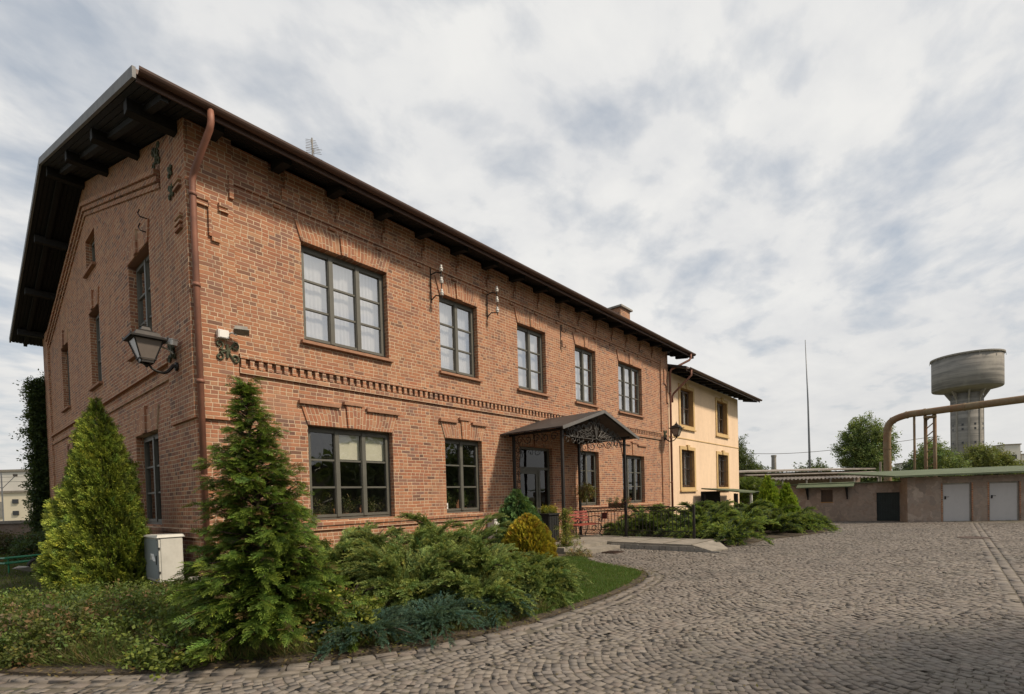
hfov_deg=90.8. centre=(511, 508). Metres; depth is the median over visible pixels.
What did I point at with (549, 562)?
spreading juniper
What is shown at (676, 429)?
wall lantern
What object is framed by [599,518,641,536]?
bank juniper
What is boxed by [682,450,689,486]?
window
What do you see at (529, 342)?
window
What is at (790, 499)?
bright thuja
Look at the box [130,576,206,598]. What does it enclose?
bramble tangle
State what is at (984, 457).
willow tree
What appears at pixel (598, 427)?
porch canopy
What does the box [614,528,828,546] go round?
garden bed
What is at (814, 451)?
cable
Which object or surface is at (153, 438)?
window
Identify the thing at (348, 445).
window
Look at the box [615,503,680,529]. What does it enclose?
bank juniper
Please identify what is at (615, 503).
flower trough
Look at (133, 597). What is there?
bramble tangle
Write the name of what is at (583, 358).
window
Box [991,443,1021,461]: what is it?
stair tower
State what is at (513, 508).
leafy shrub
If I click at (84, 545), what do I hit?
golden thuja
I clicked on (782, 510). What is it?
bank juniper
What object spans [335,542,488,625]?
spreading juniper
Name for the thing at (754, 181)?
sky
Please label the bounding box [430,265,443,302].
insulator bracket
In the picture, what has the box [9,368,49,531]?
ivy column
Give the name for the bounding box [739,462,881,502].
corrugated warehouse
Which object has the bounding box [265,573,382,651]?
yellowing shrub
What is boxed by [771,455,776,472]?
dark chimney stack
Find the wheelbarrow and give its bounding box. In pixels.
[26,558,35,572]
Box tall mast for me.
[805,340,810,471]
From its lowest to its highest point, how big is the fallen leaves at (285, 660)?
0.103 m
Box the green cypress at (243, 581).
[157,374,385,667]
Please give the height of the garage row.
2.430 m
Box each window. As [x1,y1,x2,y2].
[12,499,18,503]
[60,351,70,412]
[82,241,95,278]
[88,314,102,391]
[126,254,151,361]
[144,433,161,523]
[301,245,393,362]
[308,426,390,519]
[439,296,482,381]
[445,439,479,512]
[517,325,549,396]
[575,347,599,407]
[580,451,596,505]
[618,363,644,417]
[622,455,641,502]
[680,390,688,425]
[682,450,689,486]
[717,403,722,433]
[718,455,723,486]
[820,490,832,502]
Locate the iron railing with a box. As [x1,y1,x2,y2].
[582,505,695,538]
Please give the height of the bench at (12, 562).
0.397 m
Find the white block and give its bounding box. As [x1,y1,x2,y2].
[893,462,907,470]
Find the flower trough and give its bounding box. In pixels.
[606,497,631,508]
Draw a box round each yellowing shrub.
[107,622,238,681]
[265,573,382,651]
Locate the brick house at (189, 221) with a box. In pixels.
[9,65,695,582]
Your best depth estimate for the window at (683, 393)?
25.03 m
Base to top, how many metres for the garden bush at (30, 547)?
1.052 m
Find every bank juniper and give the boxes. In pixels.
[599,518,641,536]
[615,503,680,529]
[629,500,716,536]
[629,511,679,536]
[651,514,719,541]
[664,501,742,537]
[678,499,746,517]
[697,516,773,545]
[709,506,781,531]
[713,499,772,534]
[714,503,777,529]
[733,502,801,519]
[743,508,807,533]
[772,510,839,531]
[780,506,823,516]
[797,513,841,530]
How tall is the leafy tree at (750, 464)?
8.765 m
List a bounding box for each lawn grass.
[0,553,93,597]
[0,593,559,666]
[522,555,642,617]
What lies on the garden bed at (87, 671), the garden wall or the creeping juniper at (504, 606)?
the creeping juniper at (504, 606)
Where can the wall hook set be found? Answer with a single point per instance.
(560, 335)
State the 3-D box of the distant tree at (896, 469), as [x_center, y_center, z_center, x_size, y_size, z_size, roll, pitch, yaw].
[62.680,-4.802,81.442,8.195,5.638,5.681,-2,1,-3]
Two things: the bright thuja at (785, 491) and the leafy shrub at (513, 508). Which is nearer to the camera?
the leafy shrub at (513, 508)
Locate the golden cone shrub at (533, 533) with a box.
[500,513,558,559]
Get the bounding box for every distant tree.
[756,461,775,472]
[793,457,835,471]
[892,461,910,480]
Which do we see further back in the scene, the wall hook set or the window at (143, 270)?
the wall hook set
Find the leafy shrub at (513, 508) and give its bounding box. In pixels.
[493,489,543,545]
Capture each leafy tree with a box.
[738,434,764,473]
[827,411,901,481]
[902,435,970,477]
[907,437,972,483]
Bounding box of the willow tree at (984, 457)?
[955,441,1023,481]
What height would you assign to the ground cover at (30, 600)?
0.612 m
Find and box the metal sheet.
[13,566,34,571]
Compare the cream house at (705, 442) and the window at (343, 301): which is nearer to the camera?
the window at (343, 301)
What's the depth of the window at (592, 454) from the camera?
18.13 m
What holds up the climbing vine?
attached to the porch canopy
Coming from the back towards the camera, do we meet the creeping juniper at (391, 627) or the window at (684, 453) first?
the window at (684, 453)
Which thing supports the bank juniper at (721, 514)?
on the garden bed at (774, 534)
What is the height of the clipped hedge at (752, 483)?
2.646 m
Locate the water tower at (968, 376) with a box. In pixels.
[929,348,1005,455]
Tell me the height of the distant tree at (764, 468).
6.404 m
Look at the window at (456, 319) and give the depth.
13.19 m
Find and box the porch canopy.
[500,410,639,544]
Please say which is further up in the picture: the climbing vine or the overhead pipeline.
the overhead pipeline
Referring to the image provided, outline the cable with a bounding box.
[745,437,928,453]
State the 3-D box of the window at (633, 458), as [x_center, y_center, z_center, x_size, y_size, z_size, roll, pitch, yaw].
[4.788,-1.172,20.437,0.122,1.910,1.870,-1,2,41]
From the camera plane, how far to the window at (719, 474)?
28.67 m
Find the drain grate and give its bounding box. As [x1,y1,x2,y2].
[601,551,623,553]
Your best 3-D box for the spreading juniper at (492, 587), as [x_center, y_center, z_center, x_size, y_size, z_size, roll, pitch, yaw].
[-0.387,1.039,6.505,1.798,0.630,1.676,-1,2,41]
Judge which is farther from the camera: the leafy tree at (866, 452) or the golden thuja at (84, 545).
the leafy tree at (866, 452)
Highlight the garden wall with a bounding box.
[0,520,32,537]
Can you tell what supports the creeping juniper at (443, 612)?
on the garden bed at (87, 671)
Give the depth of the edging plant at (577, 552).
12.18 m
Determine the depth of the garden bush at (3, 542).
17.38 m
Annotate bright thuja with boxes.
[755,474,781,509]
[778,481,798,506]
[780,495,800,512]
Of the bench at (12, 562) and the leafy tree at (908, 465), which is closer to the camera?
the bench at (12, 562)
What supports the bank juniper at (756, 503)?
on the garden bed at (774, 534)
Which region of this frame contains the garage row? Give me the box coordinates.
[837,466,1023,521]
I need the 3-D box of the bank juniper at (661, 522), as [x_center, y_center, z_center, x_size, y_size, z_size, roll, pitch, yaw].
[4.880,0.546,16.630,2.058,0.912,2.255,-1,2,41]
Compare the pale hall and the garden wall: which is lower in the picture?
the garden wall
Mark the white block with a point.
(899, 467)
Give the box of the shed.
[758,481,900,520]
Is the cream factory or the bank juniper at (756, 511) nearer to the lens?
the bank juniper at (756, 511)
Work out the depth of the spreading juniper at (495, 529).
9.21 m
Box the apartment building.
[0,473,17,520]
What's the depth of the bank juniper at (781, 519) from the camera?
16.78 m
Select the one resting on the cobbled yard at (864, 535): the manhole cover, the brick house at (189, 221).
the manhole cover
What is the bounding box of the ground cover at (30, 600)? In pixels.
[0,573,298,663]
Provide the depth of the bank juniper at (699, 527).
15.40 m
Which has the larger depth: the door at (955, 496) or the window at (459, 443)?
the door at (955, 496)
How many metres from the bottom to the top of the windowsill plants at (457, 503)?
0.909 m
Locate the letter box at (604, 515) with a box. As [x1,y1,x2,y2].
[602,513,606,518]
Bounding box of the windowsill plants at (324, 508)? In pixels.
[313,492,384,514]
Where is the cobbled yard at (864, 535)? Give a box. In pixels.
[0,521,1023,693]
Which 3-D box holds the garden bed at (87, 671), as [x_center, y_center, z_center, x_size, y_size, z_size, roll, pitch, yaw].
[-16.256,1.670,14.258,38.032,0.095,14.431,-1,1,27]
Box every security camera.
[161,337,178,353]
[229,325,248,335]
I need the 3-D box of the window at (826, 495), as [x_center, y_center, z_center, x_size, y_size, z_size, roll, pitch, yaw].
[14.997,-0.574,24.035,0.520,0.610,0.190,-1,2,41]
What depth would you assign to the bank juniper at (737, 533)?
14.21 m
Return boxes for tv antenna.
[306,138,321,154]
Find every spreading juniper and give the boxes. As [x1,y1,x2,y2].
[303,521,409,588]
[323,519,478,603]
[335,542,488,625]
[391,512,536,557]
[400,535,562,605]
[417,569,541,626]
[487,550,591,601]
[498,561,583,611]
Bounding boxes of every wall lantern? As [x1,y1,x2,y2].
[122,320,178,373]
[664,422,682,441]
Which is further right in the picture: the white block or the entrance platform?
the white block
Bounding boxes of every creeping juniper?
[302,605,426,660]
[378,590,492,649]
[462,585,540,630]
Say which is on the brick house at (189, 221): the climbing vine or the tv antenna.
the tv antenna
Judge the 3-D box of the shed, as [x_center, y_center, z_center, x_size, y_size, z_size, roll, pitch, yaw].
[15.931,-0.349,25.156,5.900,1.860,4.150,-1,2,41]
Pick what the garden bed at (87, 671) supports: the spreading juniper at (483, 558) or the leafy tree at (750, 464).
the spreading juniper at (483, 558)
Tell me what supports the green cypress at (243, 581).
on the garden bed at (87, 671)
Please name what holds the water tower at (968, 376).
on the ground
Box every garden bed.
[0,554,646,676]
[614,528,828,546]
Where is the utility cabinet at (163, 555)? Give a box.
[143,533,183,585]
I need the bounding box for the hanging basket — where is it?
[574,472,596,502]
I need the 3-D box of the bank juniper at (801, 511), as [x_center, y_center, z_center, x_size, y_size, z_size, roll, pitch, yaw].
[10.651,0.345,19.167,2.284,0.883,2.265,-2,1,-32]
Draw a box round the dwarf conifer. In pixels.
[337,524,373,580]
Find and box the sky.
[0,0,1023,472]
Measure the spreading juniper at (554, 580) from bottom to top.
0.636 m
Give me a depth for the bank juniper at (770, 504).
19.59 m
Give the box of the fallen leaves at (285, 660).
[1,563,657,682]
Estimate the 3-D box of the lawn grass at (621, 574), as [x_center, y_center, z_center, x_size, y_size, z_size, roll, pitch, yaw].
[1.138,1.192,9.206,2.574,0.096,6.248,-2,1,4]
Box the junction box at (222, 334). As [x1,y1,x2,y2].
[216,329,228,339]
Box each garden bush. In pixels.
[0,524,45,555]
[0,530,20,554]
[0,531,47,561]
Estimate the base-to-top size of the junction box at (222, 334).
0.140 m
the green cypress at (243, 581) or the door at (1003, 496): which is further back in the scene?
the door at (1003, 496)
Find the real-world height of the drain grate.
0.024 m
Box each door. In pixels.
[519,446,549,512]
[943,483,970,520]
[990,481,1017,519]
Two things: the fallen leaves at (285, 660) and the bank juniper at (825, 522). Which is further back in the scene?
the bank juniper at (825, 522)
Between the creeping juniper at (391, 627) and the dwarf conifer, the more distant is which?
the dwarf conifer
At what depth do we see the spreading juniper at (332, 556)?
8.07 m
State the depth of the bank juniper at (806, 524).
17.29 m
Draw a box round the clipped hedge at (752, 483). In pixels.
[739,476,782,504]
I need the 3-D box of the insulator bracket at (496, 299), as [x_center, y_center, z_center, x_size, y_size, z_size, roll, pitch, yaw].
[-0.525,-5.641,13.838,0.365,0.840,0.106,-1,1,26]
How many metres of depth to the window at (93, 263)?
13.52 m
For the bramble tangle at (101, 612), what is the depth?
5.15 m
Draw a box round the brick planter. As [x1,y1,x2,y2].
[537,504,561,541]
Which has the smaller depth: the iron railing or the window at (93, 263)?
the window at (93, 263)
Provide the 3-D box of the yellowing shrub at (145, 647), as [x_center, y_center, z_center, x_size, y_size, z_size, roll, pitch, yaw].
[-3.203,1.242,4.895,1.180,0.430,1.035,-1,1,25]
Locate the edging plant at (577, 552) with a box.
[564,546,592,557]
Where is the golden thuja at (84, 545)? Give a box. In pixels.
[31,396,151,595]
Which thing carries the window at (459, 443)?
in the brick house at (189, 221)
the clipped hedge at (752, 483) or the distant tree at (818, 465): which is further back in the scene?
the distant tree at (818, 465)
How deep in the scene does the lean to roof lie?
25.61 m
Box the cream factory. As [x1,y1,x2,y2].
[0,490,32,520]
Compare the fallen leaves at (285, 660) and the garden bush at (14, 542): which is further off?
the garden bush at (14, 542)
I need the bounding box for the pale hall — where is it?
[0,469,31,490]
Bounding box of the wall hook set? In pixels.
[560,325,565,347]
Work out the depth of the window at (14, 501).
82.36 m
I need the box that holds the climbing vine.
[551,506,585,550]
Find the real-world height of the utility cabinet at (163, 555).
1.065 m
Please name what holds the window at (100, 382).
in the brick house at (189, 221)
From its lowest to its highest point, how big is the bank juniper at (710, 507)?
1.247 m
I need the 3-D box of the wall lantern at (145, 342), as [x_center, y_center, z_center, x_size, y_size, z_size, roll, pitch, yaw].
[-6.159,-2.762,8.646,0.542,0.869,0.733,-1,2,41]
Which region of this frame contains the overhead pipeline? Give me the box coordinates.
[883,395,1023,480]
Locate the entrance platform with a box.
[555,535,727,554]
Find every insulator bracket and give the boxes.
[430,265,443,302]
[486,286,498,318]
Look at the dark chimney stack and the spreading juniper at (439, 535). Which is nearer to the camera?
the spreading juniper at (439, 535)
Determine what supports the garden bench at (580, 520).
on the entrance platform
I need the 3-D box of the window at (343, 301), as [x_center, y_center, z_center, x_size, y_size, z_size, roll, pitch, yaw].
[-3.555,-4.287,10.771,0.397,2.005,2.140,-1,2,41]
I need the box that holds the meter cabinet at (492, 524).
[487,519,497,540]
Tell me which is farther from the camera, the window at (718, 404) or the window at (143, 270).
the window at (718, 404)
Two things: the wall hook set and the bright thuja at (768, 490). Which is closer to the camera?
the wall hook set
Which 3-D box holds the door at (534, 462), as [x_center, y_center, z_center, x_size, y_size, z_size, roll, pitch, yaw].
[0.676,-0.460,15.659,0.142,2.860,1.620,-1,2,41]
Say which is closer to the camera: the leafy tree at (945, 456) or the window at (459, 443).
the window at (459, 443)
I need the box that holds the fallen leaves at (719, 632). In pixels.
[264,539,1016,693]
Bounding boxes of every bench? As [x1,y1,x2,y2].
[0,554,41,573]
[566,509,602,538]
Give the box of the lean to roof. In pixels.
[701,488,759,512]
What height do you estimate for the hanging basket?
1.076 m
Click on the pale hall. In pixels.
(12, 484)
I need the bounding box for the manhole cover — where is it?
[957,536,990,538]
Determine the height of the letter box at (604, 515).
0.195 m
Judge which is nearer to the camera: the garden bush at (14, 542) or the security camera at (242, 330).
the security camera at (242, 330)
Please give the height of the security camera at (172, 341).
0.386 m
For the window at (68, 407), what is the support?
in the brick house at (189, 221)
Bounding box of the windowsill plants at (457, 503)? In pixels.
[447,483,475,508]
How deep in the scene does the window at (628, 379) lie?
20.37 m
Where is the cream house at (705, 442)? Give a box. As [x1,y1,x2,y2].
[668,364,761,514]
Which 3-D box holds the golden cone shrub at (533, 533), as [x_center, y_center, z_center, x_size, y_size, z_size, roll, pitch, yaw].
[0.297,0.664,9.068,1.155,1.197,1.206,-1,2,41]
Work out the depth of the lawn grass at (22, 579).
10.73 m
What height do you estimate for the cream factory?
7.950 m
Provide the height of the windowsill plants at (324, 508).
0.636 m
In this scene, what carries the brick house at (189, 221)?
on the ground
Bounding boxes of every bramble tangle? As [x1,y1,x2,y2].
[0,595,151,671]
[55,582,191,623]
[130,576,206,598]

